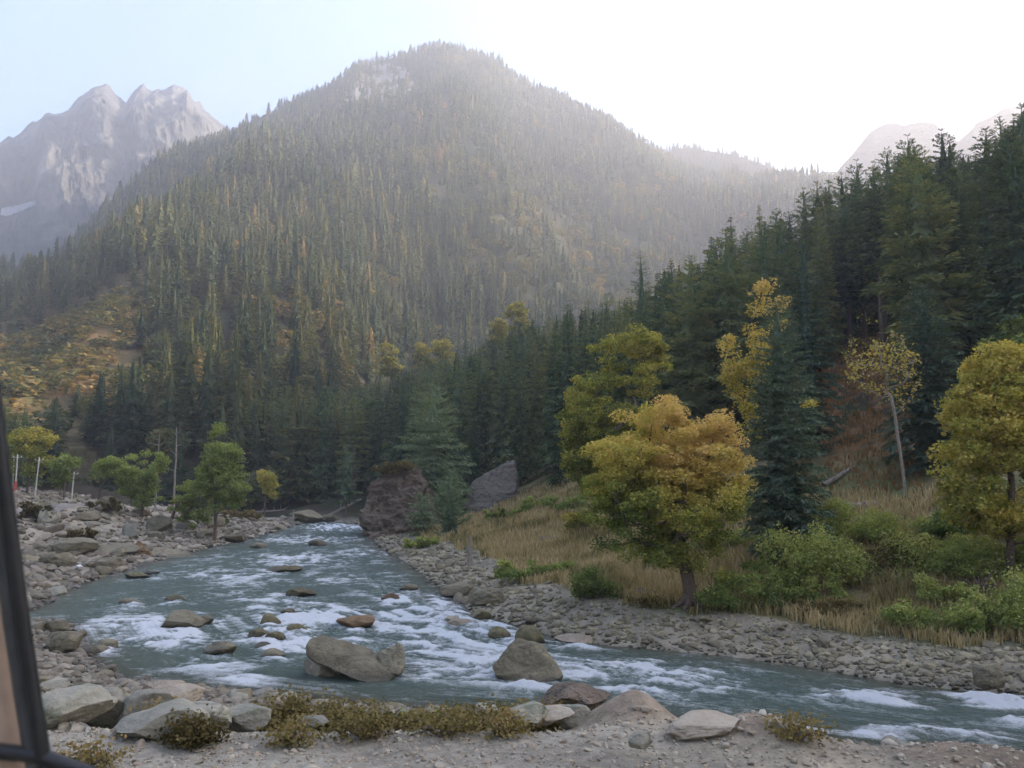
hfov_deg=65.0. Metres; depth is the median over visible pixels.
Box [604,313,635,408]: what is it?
conifer tree
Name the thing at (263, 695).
cobble
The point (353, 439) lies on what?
conifer tree
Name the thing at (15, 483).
utility pole
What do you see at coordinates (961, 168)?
conifer tree
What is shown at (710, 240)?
conifer tree
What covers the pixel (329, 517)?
boulder
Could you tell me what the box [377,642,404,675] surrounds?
boulder
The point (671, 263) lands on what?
conifer tree
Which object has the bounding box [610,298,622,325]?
conifer tree
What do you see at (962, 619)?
bush
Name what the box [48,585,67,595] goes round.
cobble
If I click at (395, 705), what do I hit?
cobble
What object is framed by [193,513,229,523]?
bush
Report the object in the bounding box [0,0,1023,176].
sky
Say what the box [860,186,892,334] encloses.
conifer tree
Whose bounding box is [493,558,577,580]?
bush
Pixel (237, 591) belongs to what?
water
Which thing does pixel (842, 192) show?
conifer tree
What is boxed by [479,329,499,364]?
conifer tree
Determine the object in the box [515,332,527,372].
conifer tree
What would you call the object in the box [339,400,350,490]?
conifer tree
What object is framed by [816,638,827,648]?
cobble
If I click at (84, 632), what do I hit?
cobble
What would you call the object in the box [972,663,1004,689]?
boulder
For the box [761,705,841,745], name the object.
bush
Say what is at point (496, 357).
conifer tree
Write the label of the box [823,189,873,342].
conifer tree
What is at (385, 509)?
boulder
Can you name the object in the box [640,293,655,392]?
conifer tree
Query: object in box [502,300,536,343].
broadleaf tree
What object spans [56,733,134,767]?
bush
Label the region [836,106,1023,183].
mountain ridge
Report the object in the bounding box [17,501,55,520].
bush
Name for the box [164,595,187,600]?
river rock
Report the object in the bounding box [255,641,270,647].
river rock
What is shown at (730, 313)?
conifer tree
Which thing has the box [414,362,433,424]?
conifer tree
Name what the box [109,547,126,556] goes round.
cobble
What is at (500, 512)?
bush
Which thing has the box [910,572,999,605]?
bush
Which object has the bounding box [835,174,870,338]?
conifer tree
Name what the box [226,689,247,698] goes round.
cobble
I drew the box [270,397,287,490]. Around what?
conifer tree
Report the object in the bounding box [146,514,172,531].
boulder
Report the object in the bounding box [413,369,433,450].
conifer tree
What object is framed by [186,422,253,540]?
broadleaf tree
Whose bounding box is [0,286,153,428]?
hillside shrubs
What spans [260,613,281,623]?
river rock
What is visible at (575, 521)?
bush
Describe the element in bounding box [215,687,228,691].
cobble
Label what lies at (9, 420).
conifer tree
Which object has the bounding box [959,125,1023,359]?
conifer tree
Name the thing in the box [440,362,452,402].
conifer tree
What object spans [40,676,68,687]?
cobble
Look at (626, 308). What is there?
conifer tree
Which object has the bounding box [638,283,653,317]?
conifer tree
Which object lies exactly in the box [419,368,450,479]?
conifer tree
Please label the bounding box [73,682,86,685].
cobble
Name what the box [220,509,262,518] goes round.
bush
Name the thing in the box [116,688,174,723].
boulder
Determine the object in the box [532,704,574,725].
boulder
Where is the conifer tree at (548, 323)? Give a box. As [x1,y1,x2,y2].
[540,308,551,357]
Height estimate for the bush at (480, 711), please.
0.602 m
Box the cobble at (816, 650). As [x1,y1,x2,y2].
[812,647,827,655]
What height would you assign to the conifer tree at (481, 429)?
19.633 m
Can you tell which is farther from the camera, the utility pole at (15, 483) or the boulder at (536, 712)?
the utility pole at (15, 483)
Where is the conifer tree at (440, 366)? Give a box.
[419,356,445,417]
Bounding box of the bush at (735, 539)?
[689,527,762,553]
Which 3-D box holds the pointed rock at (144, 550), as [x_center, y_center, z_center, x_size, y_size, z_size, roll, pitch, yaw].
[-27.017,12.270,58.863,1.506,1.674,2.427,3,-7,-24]
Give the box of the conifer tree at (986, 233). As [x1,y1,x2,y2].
[963,173,1011,332]
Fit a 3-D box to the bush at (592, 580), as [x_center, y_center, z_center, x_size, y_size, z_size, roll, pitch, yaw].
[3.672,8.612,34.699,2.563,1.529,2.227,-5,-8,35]
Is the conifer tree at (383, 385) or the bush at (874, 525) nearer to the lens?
the bush at (874, 525)
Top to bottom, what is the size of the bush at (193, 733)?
0.417 m
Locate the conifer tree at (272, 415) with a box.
[248,403,286,467]
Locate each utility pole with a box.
[13,454,21,491]
[34,457,43,495]
[71,472,77,498]
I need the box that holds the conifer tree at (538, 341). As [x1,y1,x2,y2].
[522,325,550,379]
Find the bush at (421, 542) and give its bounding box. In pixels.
[402,536,441,548]
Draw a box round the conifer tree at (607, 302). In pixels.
[588,292,616,332]
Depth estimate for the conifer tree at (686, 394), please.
66.83 m
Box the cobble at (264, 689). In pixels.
[252,686,274,696]
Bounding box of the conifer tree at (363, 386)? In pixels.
[358,384,370,405]
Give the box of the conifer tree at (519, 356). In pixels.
[506,336,527,424]
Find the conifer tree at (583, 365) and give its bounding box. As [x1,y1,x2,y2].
[571,311,597,469]
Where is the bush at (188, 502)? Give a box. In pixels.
[166,479,218,528]
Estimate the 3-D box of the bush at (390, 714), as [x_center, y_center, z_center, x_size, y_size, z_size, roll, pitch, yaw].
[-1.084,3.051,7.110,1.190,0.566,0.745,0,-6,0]
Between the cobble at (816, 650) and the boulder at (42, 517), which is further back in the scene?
the boulder at (42, 517)
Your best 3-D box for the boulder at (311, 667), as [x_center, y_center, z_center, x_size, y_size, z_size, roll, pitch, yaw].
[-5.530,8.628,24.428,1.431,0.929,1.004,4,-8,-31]
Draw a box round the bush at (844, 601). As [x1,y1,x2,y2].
[796,596,869,617]
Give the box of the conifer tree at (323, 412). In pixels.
[306,385,343,494]
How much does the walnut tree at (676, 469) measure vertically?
8.711 m
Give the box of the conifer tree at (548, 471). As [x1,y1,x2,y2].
[534,324,562,475]
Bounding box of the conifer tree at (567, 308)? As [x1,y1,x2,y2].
[559,303,577,336]
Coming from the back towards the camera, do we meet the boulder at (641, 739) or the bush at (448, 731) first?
the bush at (448, 731)
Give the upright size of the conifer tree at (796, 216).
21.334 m
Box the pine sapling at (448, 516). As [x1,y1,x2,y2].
[428,470,472,536]
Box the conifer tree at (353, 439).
[334,392,372,494]
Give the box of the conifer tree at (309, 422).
[305,393,318,492]
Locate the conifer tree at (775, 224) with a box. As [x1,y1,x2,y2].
[758,208,797,256]
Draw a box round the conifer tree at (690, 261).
[674,254,699,299]
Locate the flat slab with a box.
[151,547,202,558]
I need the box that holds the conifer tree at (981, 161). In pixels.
[962,126,998,222]
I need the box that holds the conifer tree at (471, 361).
[459,349,477,405]
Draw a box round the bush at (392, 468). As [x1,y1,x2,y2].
[371,460,415,474]
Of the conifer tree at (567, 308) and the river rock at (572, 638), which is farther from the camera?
the conifer tree at (567, 308)
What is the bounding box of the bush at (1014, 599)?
[973,564,1023,631]
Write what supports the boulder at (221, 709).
on the ground at (606, 711)
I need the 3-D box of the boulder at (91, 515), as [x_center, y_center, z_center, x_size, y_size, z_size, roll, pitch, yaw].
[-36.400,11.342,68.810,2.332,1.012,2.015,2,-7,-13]
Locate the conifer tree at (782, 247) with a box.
[747,221,813,335]
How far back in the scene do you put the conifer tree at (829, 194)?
98.15 m
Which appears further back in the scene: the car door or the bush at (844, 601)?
the bush at (844, 601)
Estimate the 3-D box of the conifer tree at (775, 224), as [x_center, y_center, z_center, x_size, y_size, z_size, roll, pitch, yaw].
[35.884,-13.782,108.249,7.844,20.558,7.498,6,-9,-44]
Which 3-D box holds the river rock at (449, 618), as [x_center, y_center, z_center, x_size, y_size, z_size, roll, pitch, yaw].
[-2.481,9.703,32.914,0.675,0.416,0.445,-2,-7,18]
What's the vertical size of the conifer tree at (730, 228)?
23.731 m
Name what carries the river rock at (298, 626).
in the water
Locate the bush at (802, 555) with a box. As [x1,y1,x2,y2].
[748,519,968,584]
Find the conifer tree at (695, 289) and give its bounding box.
[674,267,707,416]
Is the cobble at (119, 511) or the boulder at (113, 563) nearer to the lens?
the boulder at (113, 563)
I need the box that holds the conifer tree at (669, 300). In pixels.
[619,271,684,408]
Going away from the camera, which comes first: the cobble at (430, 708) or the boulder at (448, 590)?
the cobble at (430, 708)
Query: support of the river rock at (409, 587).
in the water
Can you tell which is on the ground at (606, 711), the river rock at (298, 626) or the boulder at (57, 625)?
the boulder at (57, 625)
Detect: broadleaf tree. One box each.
[7,425,59,492]
[46,452,84,499]
[86,456,141,499]
[115,449,171,518]
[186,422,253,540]
[256,469,280,515]
[374,341,404,382]
[412,342,432,372]
[430,338,454,371]
[488,317,508,358]
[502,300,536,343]
[554,323,673,534]
[716,277,819,500]
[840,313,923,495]
[925,339,1023,586]
[974,312,1023,349]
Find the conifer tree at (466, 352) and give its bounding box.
[459,340,472,375]
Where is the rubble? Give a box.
[14,487,880,745]
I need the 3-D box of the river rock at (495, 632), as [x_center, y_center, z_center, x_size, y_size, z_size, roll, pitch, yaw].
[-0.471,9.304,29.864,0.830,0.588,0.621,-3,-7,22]
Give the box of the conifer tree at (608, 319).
[591,309,618,397]
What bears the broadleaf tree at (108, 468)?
on the ground at (606, 711)
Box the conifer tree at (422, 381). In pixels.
[413,365,428,403]
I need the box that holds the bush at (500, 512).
[483,507,512,520]
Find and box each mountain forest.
[0,38,882,314]
[0,137,617,389]
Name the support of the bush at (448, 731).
on the ground at (606, 711)
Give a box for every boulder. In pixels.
[36,507,60,524]
[38,552,76,566]
[42,683,117,728]
[44,631,83,651]
[45,620,69,631]
[50,537,100,554]
[77,511,101,520]
[85,686,125,728]
[94,543,140,553]
[95,496,121,504]
[95,557,121,569]
[114,698,210,739]
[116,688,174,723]
[122,524,138,537]
[132,506,150,515]
[142,680,185,689]
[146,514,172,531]
[159,683,205,701]
[175,520,196,529]
[193,701,232,730]
[203,516,224,528]
[220,534,246,542]
[228,702,271,732]
[273,524,287,529]
[289,509,322,522]
[300,715,328,726]
[304,658,339,676]
[306,636,396,682]
[322,514,338,521]
[358,466,441,537]
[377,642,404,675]
[440,582,471,596]
[463,460,518,512]
[467,588,505,605]
[492,638,562,681]
[510,700,548,722]
[515,625,544,643]
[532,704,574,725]
[541,682,611,710]
[560,704,590,729]
[628,730,651,748]
[666,709,739,740]
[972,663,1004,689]
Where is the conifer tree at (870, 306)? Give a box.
[855,161,887,319]
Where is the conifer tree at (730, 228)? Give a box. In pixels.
[722,217,743,264]
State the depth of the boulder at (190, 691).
9.04 m
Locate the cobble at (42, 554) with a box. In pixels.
[38,551,55,556]
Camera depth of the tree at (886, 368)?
42.43 m
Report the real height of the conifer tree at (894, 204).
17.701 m
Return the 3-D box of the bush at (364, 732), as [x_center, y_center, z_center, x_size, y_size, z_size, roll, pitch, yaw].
[-1.099,2.660,6.147,0.664,0.400,0.504,0,-6,0]
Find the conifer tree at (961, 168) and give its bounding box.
[948,153,971,203]
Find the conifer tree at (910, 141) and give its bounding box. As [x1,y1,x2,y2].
[875,133,935,287]
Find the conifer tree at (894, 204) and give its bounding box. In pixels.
[864,144,951,318]
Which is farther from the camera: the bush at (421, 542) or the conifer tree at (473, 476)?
the conifer tree at (473, 476)
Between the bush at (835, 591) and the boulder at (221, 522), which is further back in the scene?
the boulder at (221, 522)
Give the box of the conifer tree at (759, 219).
[753,205,763,263]
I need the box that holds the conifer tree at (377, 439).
[361,383,388,495]
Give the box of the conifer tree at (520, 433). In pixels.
[500,363,542,486]
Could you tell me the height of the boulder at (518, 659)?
1.389 m
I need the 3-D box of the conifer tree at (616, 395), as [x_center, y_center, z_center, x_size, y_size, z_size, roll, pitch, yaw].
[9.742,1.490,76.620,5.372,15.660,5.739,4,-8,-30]
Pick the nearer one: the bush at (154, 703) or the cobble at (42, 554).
the bush at (154, 703)
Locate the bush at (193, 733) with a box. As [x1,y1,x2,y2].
[148,704,232,751]
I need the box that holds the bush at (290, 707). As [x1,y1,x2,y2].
[252,684,374,732]
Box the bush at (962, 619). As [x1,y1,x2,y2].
[939,592,1023,633]
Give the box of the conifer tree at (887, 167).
[863,146,896,318]
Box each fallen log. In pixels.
[238,506,289,512]
[330,499,361,513]
[821,460,855,487]
[845,498,885,509]
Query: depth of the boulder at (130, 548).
56.76 m
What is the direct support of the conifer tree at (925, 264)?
on the ground at (606, 711)
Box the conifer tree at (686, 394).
[651,262,743,444]
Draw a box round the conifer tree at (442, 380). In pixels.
[410,372,463,472]
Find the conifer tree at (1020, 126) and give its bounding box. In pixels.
[987,102,1023,219]
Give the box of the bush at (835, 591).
[782,575,854,605]
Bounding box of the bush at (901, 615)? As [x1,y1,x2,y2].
[878,598,966,632]
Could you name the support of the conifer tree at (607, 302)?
on the ground at (606, 711)
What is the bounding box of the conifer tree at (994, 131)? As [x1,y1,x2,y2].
[972,116,1017,310]
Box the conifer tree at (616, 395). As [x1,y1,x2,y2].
[595,320,634,468]
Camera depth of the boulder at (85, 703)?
6.67 m
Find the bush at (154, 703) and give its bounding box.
[129,694,194,710]
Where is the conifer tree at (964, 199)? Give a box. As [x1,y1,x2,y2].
[942,154,1004,319]
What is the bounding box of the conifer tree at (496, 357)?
[489,344,499,393]
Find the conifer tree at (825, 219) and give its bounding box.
[809,196,842,339]
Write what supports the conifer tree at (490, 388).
on the ground at (606, 711)
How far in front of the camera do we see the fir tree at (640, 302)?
108.37 m
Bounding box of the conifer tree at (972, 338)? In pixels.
[932,150,1000,374]
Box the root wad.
[962,571,998,592]
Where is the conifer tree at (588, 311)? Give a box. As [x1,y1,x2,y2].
[577,295,592,337]
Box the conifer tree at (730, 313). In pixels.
[682,226,769,440]
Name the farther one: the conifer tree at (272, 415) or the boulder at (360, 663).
the conifer tree at (272, 415)
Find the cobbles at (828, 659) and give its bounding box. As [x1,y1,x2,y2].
[343,520,1023,693]
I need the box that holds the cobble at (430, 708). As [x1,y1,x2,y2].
[425,705,444,709]
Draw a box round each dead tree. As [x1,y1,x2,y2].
[151,433,159,507]
[170,427,181,514]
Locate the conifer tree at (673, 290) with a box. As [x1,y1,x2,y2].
[668,266,684,396]
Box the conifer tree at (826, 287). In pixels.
[807,208,850,366]
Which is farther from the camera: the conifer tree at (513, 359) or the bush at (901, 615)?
the conifer tree at (513, 359)
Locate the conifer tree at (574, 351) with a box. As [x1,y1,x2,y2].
[570,319,580,374]
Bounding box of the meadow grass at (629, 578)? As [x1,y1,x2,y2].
[416,479,1023,649]
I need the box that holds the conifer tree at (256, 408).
[242,394,267,448]
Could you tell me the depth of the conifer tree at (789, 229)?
106.12 m
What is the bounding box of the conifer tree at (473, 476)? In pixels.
[459,413,486,495]
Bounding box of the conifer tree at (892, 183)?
[870,158,942,261]
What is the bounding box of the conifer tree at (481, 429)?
[461,346,499,474]
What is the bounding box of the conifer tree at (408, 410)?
[389,374,413,461]
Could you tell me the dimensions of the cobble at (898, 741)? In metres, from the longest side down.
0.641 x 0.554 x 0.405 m
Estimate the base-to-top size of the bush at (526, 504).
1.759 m
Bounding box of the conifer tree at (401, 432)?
[387,379,413,462]
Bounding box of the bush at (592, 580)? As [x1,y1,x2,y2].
[565,563,624,599]
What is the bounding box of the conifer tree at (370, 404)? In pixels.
[357,385,387,485]
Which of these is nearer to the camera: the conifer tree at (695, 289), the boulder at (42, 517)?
the boulder at (42, 517)
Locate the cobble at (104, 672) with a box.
[98,669,113,677]
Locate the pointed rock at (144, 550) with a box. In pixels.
[135,540,151,555]
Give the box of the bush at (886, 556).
[858,529,950,574]
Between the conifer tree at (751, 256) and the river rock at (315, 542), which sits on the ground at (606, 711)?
the conifer tree at (751, 256)
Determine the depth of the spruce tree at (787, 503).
35.54 m
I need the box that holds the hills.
[668,148,780,175]
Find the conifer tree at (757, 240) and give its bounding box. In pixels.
[744,217,775,303]
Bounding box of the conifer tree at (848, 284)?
[814,204,877,346]
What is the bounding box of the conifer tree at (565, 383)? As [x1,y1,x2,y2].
[536,314,584,486]
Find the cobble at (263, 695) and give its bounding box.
[256,692,273,702]
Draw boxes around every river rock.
[95,639,117,647]
[118,598,142,603]
[125,571,150,577]
[143,570,159,574]
[161,609,205,627]
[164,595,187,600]
[200,614,213,624]
[204,641,236,654]
[247,628,269,637]
[250,542,267,547]
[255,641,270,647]
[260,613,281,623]
[261,648,285,656]
[265,631,285,639]
[266,565,302,571]
[280,608,294,612]
[285,588,317,596]
[286,623,306,630]
[308,539,328,545]
[336,615,374,627]
[381,593,399,599]
[399,583,417,590]
[444,615,458,620]
[447,618,472,625]
[468,609,491,619]
[487,626,510,638]
[554,633,592,643]
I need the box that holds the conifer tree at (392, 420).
[376,380,400,475]
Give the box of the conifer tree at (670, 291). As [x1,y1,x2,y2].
[652,268,675,329]
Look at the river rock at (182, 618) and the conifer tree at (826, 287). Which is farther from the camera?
the conifer tree at (826, 287)
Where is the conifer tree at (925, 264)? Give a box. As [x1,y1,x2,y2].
[860,148,986,356]
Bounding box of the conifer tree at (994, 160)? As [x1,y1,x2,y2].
[967,126,1023,236]
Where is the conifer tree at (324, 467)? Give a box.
[307,394,342,502]
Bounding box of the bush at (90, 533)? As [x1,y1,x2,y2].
[51,527,97,538]
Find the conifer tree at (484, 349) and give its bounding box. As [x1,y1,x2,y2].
[467,345,496,460]
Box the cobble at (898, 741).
[881,735,905,744]
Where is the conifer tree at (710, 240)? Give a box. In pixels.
[704,237,718,292]
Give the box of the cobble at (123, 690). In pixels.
[113,686,125,693]
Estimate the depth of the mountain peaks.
1026.87 m
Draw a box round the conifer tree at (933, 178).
[867,162,984,369]
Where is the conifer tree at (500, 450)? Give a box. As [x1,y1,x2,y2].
[481,352,523,476]
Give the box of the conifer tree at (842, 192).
[810,172,871,319]
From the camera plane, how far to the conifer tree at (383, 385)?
238.09 m
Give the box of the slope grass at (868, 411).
[792,331,922,493]
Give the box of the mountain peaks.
[0,83,223,266]
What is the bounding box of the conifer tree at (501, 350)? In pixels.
[487,335,510,450]
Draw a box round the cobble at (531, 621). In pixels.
[525,618,536,624]
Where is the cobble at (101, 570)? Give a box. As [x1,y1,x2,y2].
[95,566,112,574]
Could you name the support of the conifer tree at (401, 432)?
on the ground at (606, 711)
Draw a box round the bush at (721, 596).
[694,568,812,610]
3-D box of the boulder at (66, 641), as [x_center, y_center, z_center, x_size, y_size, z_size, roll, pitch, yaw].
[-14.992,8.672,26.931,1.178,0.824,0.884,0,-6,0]
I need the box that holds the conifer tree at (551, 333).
[537,321,562,412]
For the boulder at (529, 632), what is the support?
on the ground at (606, 711)
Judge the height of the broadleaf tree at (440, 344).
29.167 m
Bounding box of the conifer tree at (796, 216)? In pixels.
[788,187,815,325]
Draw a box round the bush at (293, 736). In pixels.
[255,711,331,747]
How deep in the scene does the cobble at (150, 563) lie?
53.94 m
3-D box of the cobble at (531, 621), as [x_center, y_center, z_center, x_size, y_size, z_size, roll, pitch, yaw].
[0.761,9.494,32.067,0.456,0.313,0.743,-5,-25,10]
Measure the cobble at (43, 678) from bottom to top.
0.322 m
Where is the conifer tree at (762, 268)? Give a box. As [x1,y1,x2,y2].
[738,224,799,405]
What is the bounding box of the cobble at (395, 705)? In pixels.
[384,702,405,708]
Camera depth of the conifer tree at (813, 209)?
99.62 m
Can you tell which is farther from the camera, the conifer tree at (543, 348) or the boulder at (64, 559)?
the conifer tree at (543, 348)
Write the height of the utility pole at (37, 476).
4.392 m
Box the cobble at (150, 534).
[145,531,164,539]
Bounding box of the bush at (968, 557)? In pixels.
[927,535,1023,579]
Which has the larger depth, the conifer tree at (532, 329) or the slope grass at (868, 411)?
the conifer tree at (532, 329)
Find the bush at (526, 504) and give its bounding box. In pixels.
[510,495,542,513]
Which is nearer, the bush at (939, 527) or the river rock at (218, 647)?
the river rock at (218, 647)
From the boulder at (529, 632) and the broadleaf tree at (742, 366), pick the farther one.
the broadleaf tree at (742, 366)
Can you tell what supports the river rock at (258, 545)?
in the water
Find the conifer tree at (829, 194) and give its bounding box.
[807,180,838,283]
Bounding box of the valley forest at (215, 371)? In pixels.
[0,226,372,509]
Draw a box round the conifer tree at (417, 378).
[414,367,421,397]
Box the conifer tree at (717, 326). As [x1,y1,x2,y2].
[681,239,750,414]
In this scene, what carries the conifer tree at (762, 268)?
on the ground at (606, 711)
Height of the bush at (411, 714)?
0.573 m
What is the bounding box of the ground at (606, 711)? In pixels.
[0,47,1023,767]
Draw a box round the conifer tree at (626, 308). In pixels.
[611,297,644,396]
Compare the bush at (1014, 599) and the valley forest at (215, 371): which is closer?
the bush at (1014, 599)
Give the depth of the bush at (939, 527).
34.57 m
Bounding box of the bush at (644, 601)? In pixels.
[626,593,667,608]
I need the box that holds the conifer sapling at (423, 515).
[405,492,435,535]
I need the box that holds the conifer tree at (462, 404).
[443,357,487,481]
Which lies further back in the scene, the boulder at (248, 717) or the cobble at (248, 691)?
the cobble at (248, 691)
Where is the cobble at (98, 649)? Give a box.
[86,645,110,653]
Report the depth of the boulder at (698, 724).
6.03 m
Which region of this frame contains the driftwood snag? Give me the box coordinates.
[291,510,293,525]
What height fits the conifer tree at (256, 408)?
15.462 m
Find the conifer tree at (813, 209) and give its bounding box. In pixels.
[790,181,832,292]
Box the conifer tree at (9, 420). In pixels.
[3,400,19,475]
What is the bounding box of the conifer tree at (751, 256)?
[741,229,758,331]
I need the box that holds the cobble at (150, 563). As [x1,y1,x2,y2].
[140,561,154,565]
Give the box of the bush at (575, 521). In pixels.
[560,512,609,528]
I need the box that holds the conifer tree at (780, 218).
[772,217,798,362]
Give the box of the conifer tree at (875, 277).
[868,152,908,324]
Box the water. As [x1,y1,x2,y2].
[29,517,1023,750]
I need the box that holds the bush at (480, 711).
[426,693,514,731]
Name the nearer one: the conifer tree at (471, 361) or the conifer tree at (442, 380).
the conifer tree at (442, 380)
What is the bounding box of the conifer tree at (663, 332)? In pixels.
[633,278,683,444]
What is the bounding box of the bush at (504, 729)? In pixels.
[469,704,542,742]
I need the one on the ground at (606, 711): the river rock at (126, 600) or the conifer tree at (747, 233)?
the conifer tree at (747, 233)
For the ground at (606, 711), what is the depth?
46.03 m
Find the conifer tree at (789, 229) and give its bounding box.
[774,211,814,325]
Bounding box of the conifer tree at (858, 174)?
[836,159,876,329]
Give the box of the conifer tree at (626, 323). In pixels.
[618,310,634,430]
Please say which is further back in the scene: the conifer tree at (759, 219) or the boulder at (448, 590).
the conifer tree at (759, 219)
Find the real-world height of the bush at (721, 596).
1.720 m
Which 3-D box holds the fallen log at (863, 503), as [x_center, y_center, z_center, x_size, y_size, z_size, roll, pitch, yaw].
[18.353,6.200,41.384,2.537,0.658,0.556,1,-7,-4]
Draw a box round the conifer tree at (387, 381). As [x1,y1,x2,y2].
[384,377,389,396]
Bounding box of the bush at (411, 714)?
[394,707,438,721]
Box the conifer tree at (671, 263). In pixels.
[665,258,676,295]
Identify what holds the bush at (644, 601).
on the ground at (606, 711)
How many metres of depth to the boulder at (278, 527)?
88.82 m
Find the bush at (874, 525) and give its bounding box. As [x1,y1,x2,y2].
[798,497,964,546]
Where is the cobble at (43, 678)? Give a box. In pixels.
[39,676,48,682]
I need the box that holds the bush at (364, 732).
[322,705,411,744]
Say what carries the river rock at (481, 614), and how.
in the water
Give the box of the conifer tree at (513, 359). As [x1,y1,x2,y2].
[496,327,526,460]
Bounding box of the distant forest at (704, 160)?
[659,142,791,175]
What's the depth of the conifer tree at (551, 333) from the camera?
107.63 m
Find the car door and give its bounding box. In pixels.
[0,385,94,767]
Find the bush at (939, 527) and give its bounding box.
[916,509,987,537]
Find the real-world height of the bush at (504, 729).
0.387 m
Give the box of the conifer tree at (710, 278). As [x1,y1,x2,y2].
[694,250,739,414]
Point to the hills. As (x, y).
(720, 156)
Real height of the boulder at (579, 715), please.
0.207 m
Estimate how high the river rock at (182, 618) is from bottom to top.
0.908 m
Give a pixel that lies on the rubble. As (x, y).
(78, 661)
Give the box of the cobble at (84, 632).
[76,630,86,636]
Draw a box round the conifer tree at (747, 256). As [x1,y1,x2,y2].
[731,236,757,304]
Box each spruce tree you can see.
[738,296,839,572]
[780,235,847,455]
[875,283,969,476]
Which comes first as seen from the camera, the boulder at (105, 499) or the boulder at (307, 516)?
the boulder at (105, 499)
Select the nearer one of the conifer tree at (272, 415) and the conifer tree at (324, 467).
the conifer tree at (324, 467)
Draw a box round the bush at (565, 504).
[540,494,589,511]
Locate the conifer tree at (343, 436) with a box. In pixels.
[331,401,363,487]
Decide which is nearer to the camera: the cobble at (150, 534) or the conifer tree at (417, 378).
the cobble at (150, 534)
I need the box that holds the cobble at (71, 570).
[61,569,78,574]
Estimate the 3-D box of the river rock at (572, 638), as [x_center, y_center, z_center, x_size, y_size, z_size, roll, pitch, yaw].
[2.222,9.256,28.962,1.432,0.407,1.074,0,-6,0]
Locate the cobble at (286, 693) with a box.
[281,690,296,698]
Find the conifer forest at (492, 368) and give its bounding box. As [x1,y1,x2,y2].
[246,120,1020,483]
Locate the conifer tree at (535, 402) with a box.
[522,340,548,470]
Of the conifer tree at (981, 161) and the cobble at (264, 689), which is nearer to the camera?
the cobble at (264, 689)
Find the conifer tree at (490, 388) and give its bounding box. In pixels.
[468,358,506,467]
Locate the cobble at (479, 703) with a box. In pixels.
[475,702,496,709]
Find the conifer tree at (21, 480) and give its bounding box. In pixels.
[9,402,42,487]
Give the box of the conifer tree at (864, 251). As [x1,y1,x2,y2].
[840,172,906,347]
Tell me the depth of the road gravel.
5.83 m
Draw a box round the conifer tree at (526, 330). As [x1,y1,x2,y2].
[521,321,530,358]
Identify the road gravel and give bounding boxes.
[48,705,1022,767]
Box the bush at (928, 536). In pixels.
[886,532,997,552]
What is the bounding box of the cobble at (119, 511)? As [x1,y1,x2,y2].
[112,506,123,513]
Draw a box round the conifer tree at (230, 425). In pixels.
[216,394,252,447]
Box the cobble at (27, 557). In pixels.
[22,554,38,561]
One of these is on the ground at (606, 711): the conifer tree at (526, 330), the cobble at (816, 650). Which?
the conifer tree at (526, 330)
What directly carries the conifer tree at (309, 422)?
on the ground at (606, 711)
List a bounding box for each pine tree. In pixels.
[331,444,363,516]
[393,383,476,520]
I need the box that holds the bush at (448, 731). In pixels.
[396,702,486,741]
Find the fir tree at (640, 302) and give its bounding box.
[623,251,653,329]
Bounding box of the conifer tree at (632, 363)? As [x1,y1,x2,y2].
[624,304,650,440]
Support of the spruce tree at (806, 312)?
on the ground at (606, 711)
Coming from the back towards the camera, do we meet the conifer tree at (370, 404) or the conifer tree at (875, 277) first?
the conifer tree at (370, 404)
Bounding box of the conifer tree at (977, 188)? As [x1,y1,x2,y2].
[941,169,990,231]
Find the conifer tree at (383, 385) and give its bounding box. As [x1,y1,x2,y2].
[377,378,388,397]
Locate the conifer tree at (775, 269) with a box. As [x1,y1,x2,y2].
[742,217,800,386]
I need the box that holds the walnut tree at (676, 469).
[576,393,758,610]
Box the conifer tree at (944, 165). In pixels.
[925,128,974,203]
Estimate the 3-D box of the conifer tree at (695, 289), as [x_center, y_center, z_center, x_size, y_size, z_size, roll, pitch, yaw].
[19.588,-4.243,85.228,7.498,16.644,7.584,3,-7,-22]
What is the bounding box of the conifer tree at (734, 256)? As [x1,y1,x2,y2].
[731,244,752,400]
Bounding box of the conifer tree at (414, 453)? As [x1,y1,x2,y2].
[401,379,425,468]
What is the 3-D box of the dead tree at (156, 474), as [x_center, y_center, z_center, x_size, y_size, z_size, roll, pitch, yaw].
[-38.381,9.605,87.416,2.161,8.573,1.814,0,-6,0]
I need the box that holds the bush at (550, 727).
[486,696,562,732]
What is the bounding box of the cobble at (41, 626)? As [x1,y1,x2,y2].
[34,621,46,630]
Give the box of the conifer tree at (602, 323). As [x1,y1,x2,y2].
[597,304,606,352]
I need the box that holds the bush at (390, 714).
[339,697,441,730]
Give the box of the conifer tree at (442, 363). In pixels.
[436,354,451,378]
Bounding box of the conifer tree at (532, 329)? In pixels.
[524,320,535,372]
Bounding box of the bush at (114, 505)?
[84,497,122,511]
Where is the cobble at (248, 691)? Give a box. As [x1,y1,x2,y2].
[235,688,252,698]
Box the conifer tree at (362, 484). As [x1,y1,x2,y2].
[354,389,374,494]
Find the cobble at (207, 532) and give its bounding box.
[198,529,212,536]
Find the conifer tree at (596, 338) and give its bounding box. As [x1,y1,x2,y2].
[580,308,607,408]
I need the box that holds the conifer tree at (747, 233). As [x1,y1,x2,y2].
[736,228,754,267]
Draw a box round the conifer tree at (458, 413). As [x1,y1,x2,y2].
[438,353,481,499]
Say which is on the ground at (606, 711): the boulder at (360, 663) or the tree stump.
the tree stump
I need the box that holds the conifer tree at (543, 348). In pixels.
[532,327,549,423]
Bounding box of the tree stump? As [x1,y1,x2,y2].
[466,536,473,565]
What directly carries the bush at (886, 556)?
on the ground at (606, 711)
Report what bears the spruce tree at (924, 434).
on the ground at (606, 711)
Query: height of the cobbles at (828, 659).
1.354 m
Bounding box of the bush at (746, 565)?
[740,546,817,572]

